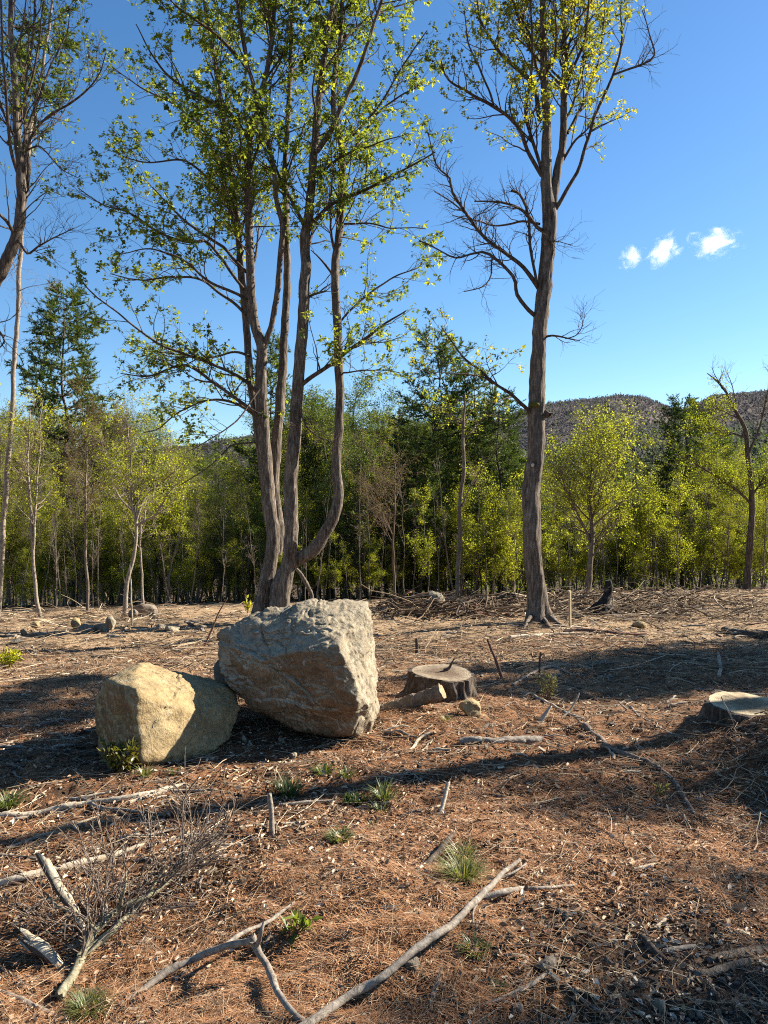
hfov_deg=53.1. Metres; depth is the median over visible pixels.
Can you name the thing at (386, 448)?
young tree
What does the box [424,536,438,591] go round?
sapling
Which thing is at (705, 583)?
young tree
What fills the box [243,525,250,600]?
bare sapling
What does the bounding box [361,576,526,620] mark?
dark brush
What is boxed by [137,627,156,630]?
stick
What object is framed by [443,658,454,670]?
broken twig
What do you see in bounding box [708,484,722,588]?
bare sapling
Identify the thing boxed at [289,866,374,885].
fallen branch
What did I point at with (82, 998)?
grass tuft
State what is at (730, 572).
hemlock
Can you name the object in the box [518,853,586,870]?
stick
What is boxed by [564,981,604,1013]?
stick
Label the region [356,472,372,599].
bare sapling
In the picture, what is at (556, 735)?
stick
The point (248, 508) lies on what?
young tree
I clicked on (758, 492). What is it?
sapling
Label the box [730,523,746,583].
sapling
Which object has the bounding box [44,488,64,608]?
bare sapling
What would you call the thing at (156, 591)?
sapling
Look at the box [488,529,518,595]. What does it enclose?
sapling
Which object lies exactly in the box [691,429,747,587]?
green tree
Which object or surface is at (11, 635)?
bark piece
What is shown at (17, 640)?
stone
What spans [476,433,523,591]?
hemlock
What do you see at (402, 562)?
sapling
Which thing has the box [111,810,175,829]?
fallen branch
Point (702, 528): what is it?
sapling
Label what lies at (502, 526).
sapling
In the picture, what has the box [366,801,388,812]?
grass tuft
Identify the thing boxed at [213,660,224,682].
boulder
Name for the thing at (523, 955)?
stick
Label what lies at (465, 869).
grass tuft
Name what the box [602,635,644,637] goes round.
stick
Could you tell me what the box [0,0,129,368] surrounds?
leaning tree
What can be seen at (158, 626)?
stone
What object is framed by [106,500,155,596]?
sapling
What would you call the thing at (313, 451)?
green tree
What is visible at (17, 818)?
stick
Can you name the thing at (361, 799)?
grass tuft
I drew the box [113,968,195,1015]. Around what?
fallen branch
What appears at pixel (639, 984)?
stone
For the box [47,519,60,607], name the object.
bare sapling
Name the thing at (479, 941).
stick
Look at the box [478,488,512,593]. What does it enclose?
sapling
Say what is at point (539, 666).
stick
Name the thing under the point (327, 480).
young tree
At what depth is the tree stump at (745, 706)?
5.68 m
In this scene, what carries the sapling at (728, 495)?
on the ground
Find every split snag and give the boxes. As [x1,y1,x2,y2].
[16,926,65,969]
[35,852,87,936]
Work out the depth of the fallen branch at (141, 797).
4.46 m
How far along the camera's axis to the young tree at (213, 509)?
61.46 m
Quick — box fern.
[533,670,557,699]
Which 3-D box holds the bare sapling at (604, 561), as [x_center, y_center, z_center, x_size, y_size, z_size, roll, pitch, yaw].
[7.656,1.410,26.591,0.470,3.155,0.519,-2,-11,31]
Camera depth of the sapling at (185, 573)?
28.36 m
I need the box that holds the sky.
[0,0,767,451]
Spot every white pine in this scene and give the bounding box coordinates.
[3,277,128,603]
[231,328,304,531]
[375,417,453,593]
[377,324,487,591]
[433,364,519,593]
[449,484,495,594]
[457,386,544,593]
[641,393,732,588]
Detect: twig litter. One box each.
[0,587,767,681]
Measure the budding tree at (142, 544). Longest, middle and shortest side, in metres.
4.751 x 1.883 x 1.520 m
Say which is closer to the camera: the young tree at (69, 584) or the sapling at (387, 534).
the sapling at (387, 534)
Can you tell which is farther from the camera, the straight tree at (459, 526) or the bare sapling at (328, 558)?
the bare sapling at (328, 558)
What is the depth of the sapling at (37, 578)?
27.20 m
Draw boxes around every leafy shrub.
[0,647,22,667]
[97,736,141,774]
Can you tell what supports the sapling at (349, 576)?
on the ground
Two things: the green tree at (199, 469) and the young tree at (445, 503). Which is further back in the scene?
the green tree at (199, 469)
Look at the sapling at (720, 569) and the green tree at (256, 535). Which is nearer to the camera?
the green tree at (256, 535)
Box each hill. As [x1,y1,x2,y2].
[75,389,767,502]
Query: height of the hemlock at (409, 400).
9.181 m
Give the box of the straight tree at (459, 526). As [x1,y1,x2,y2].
[422,393,508,597]
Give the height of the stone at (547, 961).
0.037 m
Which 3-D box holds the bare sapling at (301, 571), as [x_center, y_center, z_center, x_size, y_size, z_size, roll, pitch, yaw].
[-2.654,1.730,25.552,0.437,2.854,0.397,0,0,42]
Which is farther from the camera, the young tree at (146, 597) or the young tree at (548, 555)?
the young tree at (146, 597)
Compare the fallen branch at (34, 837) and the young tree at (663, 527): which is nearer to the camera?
the fallen branch at (34, 837)
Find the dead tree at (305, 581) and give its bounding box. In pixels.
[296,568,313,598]
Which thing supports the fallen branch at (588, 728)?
on the ground
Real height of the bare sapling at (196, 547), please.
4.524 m
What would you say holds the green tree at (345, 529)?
on the ground
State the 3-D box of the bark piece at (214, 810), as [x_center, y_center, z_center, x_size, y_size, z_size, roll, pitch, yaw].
[-0.965,1.653,4.264,0.108,0.018,0.045,0,-4,-8]
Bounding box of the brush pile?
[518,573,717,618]
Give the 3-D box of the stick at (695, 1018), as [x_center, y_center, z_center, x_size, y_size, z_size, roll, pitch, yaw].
[0.977,1.639,2.572,0.019,0.033,0.174,0,0,-25]
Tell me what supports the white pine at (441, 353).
on the ground
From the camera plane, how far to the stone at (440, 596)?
16.36 m
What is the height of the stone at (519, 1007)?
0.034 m
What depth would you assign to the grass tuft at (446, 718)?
5.91 m
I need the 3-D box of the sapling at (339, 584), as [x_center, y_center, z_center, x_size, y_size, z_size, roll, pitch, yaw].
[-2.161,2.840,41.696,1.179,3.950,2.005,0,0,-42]
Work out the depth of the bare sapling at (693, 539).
29.06 m
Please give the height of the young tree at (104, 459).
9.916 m
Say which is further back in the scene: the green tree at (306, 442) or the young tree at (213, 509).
the young tree at (213, 509)
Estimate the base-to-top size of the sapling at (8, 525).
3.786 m
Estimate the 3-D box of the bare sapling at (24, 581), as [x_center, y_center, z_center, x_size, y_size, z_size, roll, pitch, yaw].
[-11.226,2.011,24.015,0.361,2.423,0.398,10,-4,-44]
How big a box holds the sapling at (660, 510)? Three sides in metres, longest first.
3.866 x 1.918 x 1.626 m
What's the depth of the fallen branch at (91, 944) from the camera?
3.15 m
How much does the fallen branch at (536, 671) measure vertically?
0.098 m
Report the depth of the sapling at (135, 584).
26.98 m
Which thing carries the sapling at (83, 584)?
on the ground
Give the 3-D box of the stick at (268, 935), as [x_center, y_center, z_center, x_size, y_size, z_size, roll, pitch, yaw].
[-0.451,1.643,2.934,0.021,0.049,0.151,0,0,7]
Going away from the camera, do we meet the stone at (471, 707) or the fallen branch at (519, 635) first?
the stone at (471, 707)
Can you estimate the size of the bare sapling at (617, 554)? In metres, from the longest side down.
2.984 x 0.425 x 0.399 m
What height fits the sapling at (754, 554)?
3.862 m
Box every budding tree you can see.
[0,406,29,497]
[1,426,27,525]
[3,448,44,606]
[12,418,53,566]
[25,428,66,603]
[37,412,84,603]
[44,440,62,604]
[55,445,84,605]
[63,403,115,605]
[97,396,146,594]
[112,412,143,555]
[125,482,163,604]
[147,434,185,600]
[330,413,436,602]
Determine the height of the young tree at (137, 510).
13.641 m
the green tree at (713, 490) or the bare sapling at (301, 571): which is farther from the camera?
the green tree at (713, 490)
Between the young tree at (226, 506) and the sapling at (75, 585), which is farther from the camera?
the young tree at (226, 506)
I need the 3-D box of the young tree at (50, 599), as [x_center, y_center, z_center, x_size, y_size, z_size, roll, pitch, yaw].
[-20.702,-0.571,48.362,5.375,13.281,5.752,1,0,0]
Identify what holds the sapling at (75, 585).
on the ground
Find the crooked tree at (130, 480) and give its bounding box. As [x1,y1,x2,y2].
[72,388,200,613]
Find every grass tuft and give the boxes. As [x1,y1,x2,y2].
[0,787,32,809]
[57,982,118,1023]
[130,763,159,777]
[166,765,181,774]
[266,773,311,800]
[308,760,338,776]
[319,825,356,844]
[333,766,356,778]
[348,789,372,805]
[364,778,403,801]
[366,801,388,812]
[423,845,499,890]
[437,713,453,721]
[441,836,483,860]
[454,930,493,960]
[485,977,510,994]
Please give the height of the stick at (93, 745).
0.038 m
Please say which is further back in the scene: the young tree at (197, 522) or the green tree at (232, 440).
the green tree at (232, 440)
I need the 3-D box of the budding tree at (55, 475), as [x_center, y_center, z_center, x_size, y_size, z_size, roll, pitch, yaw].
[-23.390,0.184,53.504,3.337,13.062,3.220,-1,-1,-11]
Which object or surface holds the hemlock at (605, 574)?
on the ground
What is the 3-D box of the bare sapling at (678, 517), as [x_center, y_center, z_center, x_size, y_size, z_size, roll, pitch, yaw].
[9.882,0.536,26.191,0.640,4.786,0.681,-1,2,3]
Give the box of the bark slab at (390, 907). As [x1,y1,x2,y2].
[367,905,398,918]
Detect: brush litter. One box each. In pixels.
[0,594,186,621]
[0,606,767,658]
[593,707,767,856]
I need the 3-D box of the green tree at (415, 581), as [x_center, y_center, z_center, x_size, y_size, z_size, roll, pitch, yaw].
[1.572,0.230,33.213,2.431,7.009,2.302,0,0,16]
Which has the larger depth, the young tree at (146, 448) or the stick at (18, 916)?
the young tree at (146, 448)
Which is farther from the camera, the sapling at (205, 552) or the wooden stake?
the sapling at (205, 552)
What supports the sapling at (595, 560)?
on the ground
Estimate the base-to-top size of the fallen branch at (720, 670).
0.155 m
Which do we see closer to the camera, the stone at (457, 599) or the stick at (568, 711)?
the stick at (568, 711)
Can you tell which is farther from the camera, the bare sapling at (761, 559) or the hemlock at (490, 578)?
the hemlock at (490, 578)
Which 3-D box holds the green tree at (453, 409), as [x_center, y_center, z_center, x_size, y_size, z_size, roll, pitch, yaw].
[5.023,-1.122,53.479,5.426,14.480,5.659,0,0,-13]
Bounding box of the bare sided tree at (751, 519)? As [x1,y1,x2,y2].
[664,354,767,590]
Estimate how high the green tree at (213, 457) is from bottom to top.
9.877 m
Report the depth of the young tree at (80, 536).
41.57 m
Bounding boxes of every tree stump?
[397,663,477,702]
[696,689,767,723]
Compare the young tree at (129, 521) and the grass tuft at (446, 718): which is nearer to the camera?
the grass tuft at (446, 718)
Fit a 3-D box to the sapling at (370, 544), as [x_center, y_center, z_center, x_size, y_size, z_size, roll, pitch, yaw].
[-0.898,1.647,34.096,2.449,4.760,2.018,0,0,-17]
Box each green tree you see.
[82,411,134,602]
[122,413,189,602]
[186,453,229,600]
[196,446,235,600]
[213,433,258,576]
[214,460,245,599]
[239,411,312,540]
[245,485,283,578]
[271,382,350,597]
[280,398,330,598]
[288,387,347,593]
[298,401,331,598]
[308,403,393,598]
[308,407,370,598]
[313,399,380,597]
[319,368,391,596]
[358,384,409,596]
[371,413,420,595]
[393,438,445,594]
[428,389,472,475]
[483,432,507,593]
[503,446,546,592]
[545,483,576,575]
[547,467,585,589]
[556,498,585,587]
[579,453,611,587]
[606,500,634,588]
[611,458,639,589]
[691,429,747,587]
[698,432,733,586]
[726,454,761,581]
[739,434,767,501]
[754,452,767,497]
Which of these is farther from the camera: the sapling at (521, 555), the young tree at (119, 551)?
the sapling at (521, 555)
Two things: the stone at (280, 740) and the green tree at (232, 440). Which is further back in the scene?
the green tree at (232, 440)
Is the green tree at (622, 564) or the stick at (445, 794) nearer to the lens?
the stick at (445, 794)
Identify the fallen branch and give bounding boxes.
[0,724,32,727]
[0,746,267,1001]
[0,749,97,754]
[0,758,92,766]
[0,783,185,816]
[0,843,143,887]
[0,853,36,860]
[0,965,58,1023]
[0,989,69,1023]
[5,816,96,849]
[67,797,144,813]
[109,901,304,1022]
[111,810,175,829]
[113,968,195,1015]
[119,828,180,840]
[128,788,217,803]
[138,937,161,943]
[152,833,200,845]
[213,881,247,884]
[279,799,333,805]
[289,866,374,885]
[299,858,577,1023]
[408,731,432,749]
[421,942,457,968]
[424,831,454,866]
[426,1014,481,1018]
[429,960,443,1000]
[437,929,513,939]
[468,967,532,1008]
[485,961,560,1006]
[488,793,510,799]
[506,943,558,949]
[508,632,569,637]
[511,665,575,685]
[519,690,585,719]
[547,839,584,847]
[563,628,646,635]
[577,721,695,817]
[625,921,635,941]
[632,861,663,871]
[635,934,667,961]
[649,913,671,930]
[662,944,696,951]
[685,717,767,738]
[691,958,753,978]
[704,943,767,963]
[717,652,722,676]
[721,626,767,638]
[726,898,767,915]
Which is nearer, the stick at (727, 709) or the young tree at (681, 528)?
the stick at (727, 709)
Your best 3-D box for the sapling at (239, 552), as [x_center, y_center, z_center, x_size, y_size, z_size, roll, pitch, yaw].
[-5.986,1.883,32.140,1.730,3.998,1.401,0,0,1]
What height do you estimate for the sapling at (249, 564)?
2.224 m
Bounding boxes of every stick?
[0,718,27,725]
[0,744,30,748]
[12,815,33,819]
[13,899,48,919]
[14,731,68,737]
[28,723,55,729]
[36,743,74,749]
[37,718,74,723]
[47,732,78,740]
[54,807,75,812]
[55,743,97,749]
[74,753,98,757]
[80,790,110,797]
[106,634,126,636]
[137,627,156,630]
[147,795,172,803]
[165,819,184,829]
[172,876,204,893]
[199,875,203,892]
[239,817,328,829]
[253,897,283,904]
[262,928,271,949]
[266,793,274,836]
[315,792,338,818]
[341,803,385,811]
[367,925,384,940]
[375,718,406,722]
[382,725,409,731]
[383,730,416,737]
[394,973,422,998]
[400,810,422,815]
[411,1009,446,1017]
[415,638,418,653]
[430,747,450,750]
[437,781,449,816]
[437,954,455,967]
[445,631,465,633]
[472,920,478,947]
[473,930,487,961]
[478,853,502,863]
[487,638,503,677]
[505,952,527,958]
[513,960,528,974]
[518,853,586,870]
[537,705,551,723]
[538,652,541,679]
[542,926,555,934]
[543,734,571,738]
[549,897,574,905]
[553,624,582,627]
[555,602,586,609]
[558,594,588,601]
[561,692,579,717]
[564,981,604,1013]
[577,734,594,740]
[586,661,619,666]
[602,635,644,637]
[605,747,615,759]
[617,855,652,868]
[623,770,641,772]
[627,704,669,733]
[629,651,688,654]
[635,732,663,739]
[659,985,698,1020]
[665,924,673,943]
[666,701,686,707]
[666,835,688,842]
[681,624,705,626]
[709,847,746,850]
[710,594,724,608]
[721,696,733,721]
[726,926,756,944]
[746,883,761,900]
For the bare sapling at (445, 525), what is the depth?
25.32 m
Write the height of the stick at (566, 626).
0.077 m
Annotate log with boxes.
[379,683,445,711]
[459,735,543,744]
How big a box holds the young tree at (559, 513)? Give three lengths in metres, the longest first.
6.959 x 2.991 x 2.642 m
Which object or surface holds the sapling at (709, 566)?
on the ground
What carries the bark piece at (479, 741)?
on the ground
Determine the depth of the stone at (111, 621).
13.82 m
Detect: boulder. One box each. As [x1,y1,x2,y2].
[95,662,239,765]
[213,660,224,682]
[217,598,379,737]
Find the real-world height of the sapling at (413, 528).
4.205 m
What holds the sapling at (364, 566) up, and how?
on the ground
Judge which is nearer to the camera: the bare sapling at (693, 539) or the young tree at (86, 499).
the young tree at (86, 499)
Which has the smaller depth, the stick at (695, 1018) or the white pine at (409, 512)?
the stick at (695, 1018)
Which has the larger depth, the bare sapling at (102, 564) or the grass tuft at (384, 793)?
the bare sapling at (102, 564)
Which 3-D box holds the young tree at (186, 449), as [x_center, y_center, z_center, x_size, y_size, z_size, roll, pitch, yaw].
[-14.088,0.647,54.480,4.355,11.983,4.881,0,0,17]
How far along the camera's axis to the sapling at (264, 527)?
31.38 m
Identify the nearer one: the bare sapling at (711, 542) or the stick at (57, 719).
the stick at (57, 719)
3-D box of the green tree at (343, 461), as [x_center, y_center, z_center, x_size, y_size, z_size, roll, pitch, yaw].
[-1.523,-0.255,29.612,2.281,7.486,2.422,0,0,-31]
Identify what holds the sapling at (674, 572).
on the ground
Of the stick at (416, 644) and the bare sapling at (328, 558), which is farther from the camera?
the bare sapling at (328, 558)
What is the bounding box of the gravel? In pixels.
[449,867,767,1023]
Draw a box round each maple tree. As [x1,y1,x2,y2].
[34,0,458,613]
[406,0,676,631]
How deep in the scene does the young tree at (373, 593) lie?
39.89 m
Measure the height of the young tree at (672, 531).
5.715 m
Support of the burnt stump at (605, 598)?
on the ground
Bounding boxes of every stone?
[9,638,23,643]
[20,629,26,635]
[30,632,48,636]
[32,621,39,627]
[70,617,80,628]
[78,624,93,631]
[94,623,108,632]
[105,615,116,629]
[128,609,137,617]
[132,603,157,615]
[156,624,164,628]
[165,624,179,631]
[196,625,206,629]
[240,735,246,743]
[277,737,283,744]
[288,751,296,758]
[405,955,419,973]
[426,591,444,603]
[445,596,462,603]
[458,698,480,717]
[513,1002,523,1013]
[537,956,556,969]
[574,953,581,961]
[604,956,611,963]
[632,620,646,627]
[638,979,645,987]
[650,998,665,1014]
[679,1004,686,1012]
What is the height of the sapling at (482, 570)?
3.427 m
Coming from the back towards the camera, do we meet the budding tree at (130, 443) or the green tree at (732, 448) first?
the budding tree at (130, 443)
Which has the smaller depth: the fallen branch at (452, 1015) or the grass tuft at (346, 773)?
the fallen branch at (452, 1015)
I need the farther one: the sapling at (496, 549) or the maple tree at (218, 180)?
the sapling at (496, 549)
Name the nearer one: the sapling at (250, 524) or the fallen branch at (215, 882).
the fallen branch at (215, 882)
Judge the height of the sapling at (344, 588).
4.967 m
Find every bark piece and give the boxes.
[5,633,25,637]
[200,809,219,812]
[466,740,484,743]
[483,723,495,727]
[509,909,522,918]
[555,908,571,915]
[566,941,584,944]
[626,785,641,788]
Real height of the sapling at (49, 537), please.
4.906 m
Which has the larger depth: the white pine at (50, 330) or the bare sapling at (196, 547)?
the white pine at (50, 330)
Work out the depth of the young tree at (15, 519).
28.52 m
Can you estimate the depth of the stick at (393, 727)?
5.72 m
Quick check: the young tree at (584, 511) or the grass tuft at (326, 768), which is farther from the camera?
the young tree at (584, 511)
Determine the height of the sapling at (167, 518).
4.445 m
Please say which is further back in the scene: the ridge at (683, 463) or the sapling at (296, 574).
the ridge at (683, 463)
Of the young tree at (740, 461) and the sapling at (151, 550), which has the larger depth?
the young tree at (740, 461)
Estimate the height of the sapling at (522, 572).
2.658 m
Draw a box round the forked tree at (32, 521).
[0,379,73,616]
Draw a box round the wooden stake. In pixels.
[567,590,570,627]
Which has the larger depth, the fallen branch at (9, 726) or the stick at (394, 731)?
the fallen branch at (9, 726)
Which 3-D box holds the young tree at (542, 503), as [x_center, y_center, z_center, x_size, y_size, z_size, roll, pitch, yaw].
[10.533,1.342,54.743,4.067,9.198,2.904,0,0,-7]
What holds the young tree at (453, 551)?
on the ground
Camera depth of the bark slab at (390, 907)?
3.01 m
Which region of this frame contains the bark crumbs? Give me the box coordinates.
[0,611,767,1023]
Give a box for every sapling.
[0,498,26,607]
[0,513,27,608]
[7,544,27,604]
[8,483,25,607]
[13,514,70,606]
[13,524,62,600]
[13,546,33,607]
[15,529,23,606]
[17,535,42,607]
[18,547,30,610]
[22,561,47,607]
[26,489,76,607]
[37,477,80,607]
[37,553,57,597]
[41,498,60,607]
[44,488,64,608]
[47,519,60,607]
[58,557,75,604]
[61,537,70,608]
[62,500,77,606]
[69,557,83,601]
[71,488,125,606]
[74,501,105,596]
[74,530,96,605]
[76,549,84,606]
[87,501,122,605]
[89,506,101,607]
[90,532,125,605]
[91,490,105,607]
[95,503,117,603]
[98,500,119,599]
[98,506,106,603]
[105,498,145,605]
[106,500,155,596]
[118,515,128,583]
[128,544,147,605]
[128,565,137,599]
[130,572,132,624]
[133,493,169,602]
[138,466,171,603]
[138,570,148,601]
[143,483,196,602]
[147,552,172,583]
[153,477,172,604]
[154,560,169,601]
[155,536,181,602]
[161,552,165,605]
[164,503,200,604]
[165,481,193,605]
[168,481,226,602]
[174,550,196,603]
[178,551,192,602]
[189,486,201,602]
[190,478,206,604]
[194,524,213,602]
[194,524,218,597]
[204,549,214,601]
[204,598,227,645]
[208,538,215,602]
[211,512,236,595]
[215,519,243,601]
[216,483,228,602]
[218,537,248,601]
[220,509,232,604]
[223,510,253,600]
[226,501,262,599]
[228,502,236,601]
[236,481,250,601]
[236,546,256,600]
[237,496,265,571]
[240,545,258,599]
[243,495,257,595]
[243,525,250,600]
[243,595,251,612]
[255,538,262,574]
[260,508,283,571]
[276,492,303,570]
[279,511,312,599]
[292,534,310,601]
[294,498,331,590]
[298,526,309,601]
[299,527,330,598]
[301,483,353,599]
[303,518,308,599]
[309,537,327,597]
[313,495,334,597]
[315,494,334,599]
[316,487,330,599]
[318,531,348,599]
[323,469,343,599]
[334,496,361,597]
[335,576,342,596]
[338,536,348,598]
[339,551,359,599]
[340,512,382,584]
[341,476,367,599]
[347,523,379,599]
[352,460,369,599]
[353,515,377,597]
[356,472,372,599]
[360,490,396,596]
[366,537,387,598]
[367,490,404,597]
[377,542,404,596]
[378,523,386,599]
[381,497,391,597]
[386,502,422,593]
[387,469,404,592]
[388,517,400,594]
[390,526,410,596]
[399,530,421,595]
[400,497,431,578]
[402,480,439,591]
[407,503,419,594]
[413,532,436,590]
[416,519,422,592]
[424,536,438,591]
[430,487,448,590]
[431,454,453,591]
[432,493,455,592]
[438,478,482,595]
[444,484,481,594]
[449,458,503,594]
[457,514,484,593]
[472,526,491,594]
[476,485,488,594]
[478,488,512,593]
[486,469,523,594]
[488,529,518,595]
[495,567,504,592]
[499,524,522,589]
[515,527,542,574]
[517,539,525,590]
[518,457,567,570]
[521,498,567,592]
[543,492,558,572]
[544,510,576,591]
[550,530,583,592]
[552,499,562,591]
[554,551,569,592]
[555,502,596,589]
[558,499,569,589]
[570,487,584,589]
[571,527,594,589]
[575,506,615,589]
[577,499,612,589]
[584,523,604,579]
[586,481,632,590]
[594,535,601,589]
[599,522,608,591]
[600,515,608,589]
[602,527,619,579]
[605,478,669,572]
[613,512,619,590]
[616,505,658,590]
[618,483,681,590]
[620,469,660,589]
[624,534,650,590]
[627,501,636,590]
[631,466,653,590]
[637,539,649,583]
[638,524,664,589]
[645,497,681,590]
[646,499,660,589]
[647,533,657,588]
[654,520,682,590]
[656,476,675,590]
[659,469,698,588]
[667,463,685,587]
[669,486,706,588]
[678,480,722,589]
[679,504,701,589]
[683,482,735,588]
[686,506,729,587]
[688,493,701,589]
[692,467,707,589]
[696,486,717,589]
[697,536,717,588]
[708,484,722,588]
[713,482,745,588]
[713,551,723,587]
[719,484,733,589]
[720,530,744,588]
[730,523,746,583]
[731,502,767,575]
[732,494,767,588]
[739,465,755,543]
[743,484,767,586]
[747,504,767,583]
[759,528,764,588]
[761,460,767,589]
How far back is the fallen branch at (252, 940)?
2.72 m
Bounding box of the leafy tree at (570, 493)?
[540,397,666,592]
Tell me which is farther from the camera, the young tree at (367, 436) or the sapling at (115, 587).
the young tree at (367, 436)
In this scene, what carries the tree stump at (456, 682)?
on the ground
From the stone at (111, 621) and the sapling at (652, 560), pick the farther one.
the sapling at (652, 560)
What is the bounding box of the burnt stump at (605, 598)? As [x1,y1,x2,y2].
[586,579,619,615]
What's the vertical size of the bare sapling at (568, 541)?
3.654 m
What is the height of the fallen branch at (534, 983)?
0.034 m
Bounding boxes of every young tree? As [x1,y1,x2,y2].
[0,404,28,524]
[0,409,49,605]
[0,466,38,608]
[1,422,95,604]
[5,449,63,607]
[10,414,54,604]
[27,409,81,604]
[43,364,122,612]
[50,460,119,606]
[61,420,152,604]
[68,410,118,603]
[71,404,145,603]
[71,409,115,603]
[82,403,135,602]
[95,450,158,605]
[99,458,181,602]
[107,410,163,602]
[107,453,154,600]
[119,416,170,601]
[120,394,191,602]
[125,400,172,602]
[133,441,179,596]
[147,433,206,601]
[153,442,205,601]
[154,472,210,600]
[164,444,209,601]
[171,438,210,601]
[176,469,218,601]
[181,522,212,602]
[185,468,247,600]
[190,450,248,602]
[190,476,213,600]
[208,482,254,600]
[209,483,244,600]
[218,450,256,599]
[219,475,257,599]
[223,476,255,599]
[226,534,246,601]
[229,484,256,599]
[233,483,265,598]
[239,427,315,565]
[274,409,339,599]
[296,497,318,600]
[303,420,371,597]
[310,414,332,597]
[322,419,374,595]
[343,409,405,596]
[349,397,390,591]
[354,408,392,595]
[371,415,404,596]
[414,454,457,591]
[433,429,489,593]
[446,504,470,576]
[486,484,522,595]
[524,470,553,588]
[540,466,569,591]
[541,469,573,589]
[541,513,560,589]
[543,484,574,584]
[543,534,567,592]
[555,480,578,591]
[563,457,609,568]
[567,478,604,567]
[572,461,609,586]
[590,399,635,589]
[593,531,609,583]
[597,430,670,589]
[616,485,646,589]
[632,548,649,587]
[642,462,676,586]
[646,460,677,587]
[647,473,686,586]
[650,470,675,586]
[652,456,681,587]
[660,533,684,588]
[670,484,697,587]
[672,432,755,588]
[672,464,732,588]
[673,463,693,587]
[685,521,714,579]
[704,460,737,587]
[706,492,745,588]
[714,440,759,585]
[717,449,760,546]
[719,470,757,588]
[721,451,764,532]
[727,443,759,586]
[745,458,767,543]
[747,461,767,586]
[753,495,767,588]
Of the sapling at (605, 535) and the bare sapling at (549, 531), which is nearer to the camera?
the bare sapling at (549, 531)
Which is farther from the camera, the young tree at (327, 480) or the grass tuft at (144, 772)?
the young tree at (327, 480)
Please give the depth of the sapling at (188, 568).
26.17 m
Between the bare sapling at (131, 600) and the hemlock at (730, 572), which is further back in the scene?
the hemlock at (730, 572)
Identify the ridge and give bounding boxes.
[487,418,767,511]
[550,433,765,495]
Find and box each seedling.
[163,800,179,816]
[279,907,322,948]
[341,792,359,805]
[652,782,670,796]
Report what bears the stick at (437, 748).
on the ground
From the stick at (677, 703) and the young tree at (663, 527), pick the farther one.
the young tree at (663, 527)
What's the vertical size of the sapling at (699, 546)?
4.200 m
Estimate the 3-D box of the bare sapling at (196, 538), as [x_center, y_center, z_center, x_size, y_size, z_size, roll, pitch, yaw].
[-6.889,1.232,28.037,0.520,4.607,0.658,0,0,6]
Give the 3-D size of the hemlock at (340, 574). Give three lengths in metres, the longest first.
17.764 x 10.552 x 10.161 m
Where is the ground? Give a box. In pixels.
[0,566,767,1023]
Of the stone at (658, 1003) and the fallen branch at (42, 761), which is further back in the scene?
the fallen branch at (42, 761)
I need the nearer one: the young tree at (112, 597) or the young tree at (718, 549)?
the young tree at (718, 549)
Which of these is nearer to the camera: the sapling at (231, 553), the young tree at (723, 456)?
the sapling at (231, 553)
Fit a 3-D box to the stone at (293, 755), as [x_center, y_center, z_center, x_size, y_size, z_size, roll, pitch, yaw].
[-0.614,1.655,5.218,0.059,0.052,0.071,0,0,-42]
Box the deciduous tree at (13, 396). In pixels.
[0,0,87,616]
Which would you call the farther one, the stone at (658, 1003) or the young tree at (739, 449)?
the young tree at (739, 449)
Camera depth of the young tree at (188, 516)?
35.08 m
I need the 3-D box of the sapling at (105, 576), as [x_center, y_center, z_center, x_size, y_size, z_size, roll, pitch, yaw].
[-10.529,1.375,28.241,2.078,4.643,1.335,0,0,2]
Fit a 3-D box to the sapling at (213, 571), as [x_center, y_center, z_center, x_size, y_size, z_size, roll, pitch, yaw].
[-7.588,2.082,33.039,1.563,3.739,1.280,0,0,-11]
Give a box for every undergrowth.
[2,539,767,605]
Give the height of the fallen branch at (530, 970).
0.023 m
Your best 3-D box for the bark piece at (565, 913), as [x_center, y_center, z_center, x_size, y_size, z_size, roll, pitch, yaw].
[0.715,1.578,3.034,0.085,0.014,0.036,8,6,31]
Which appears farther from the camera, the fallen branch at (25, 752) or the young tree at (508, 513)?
the young tree at (508, 513)
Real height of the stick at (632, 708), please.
0.099 m
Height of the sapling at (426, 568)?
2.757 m
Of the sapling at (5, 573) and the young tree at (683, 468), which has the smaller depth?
the sapling at (5, 573)
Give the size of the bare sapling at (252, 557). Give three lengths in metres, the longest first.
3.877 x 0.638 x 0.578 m
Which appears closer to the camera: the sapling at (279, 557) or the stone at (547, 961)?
the stone at (547, 961)
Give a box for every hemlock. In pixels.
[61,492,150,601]
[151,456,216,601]
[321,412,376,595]
[377,394,440,595]
[405,417,454,590]
[410,403,468,591]
[437,402,474,592]
[445,414,482,585]
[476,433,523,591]
[481,465,524,592]
[578,481,635,584]
[712,469,767,586]
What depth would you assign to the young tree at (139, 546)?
21.25 m
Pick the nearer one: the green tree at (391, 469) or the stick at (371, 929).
the stick at (371, 929)

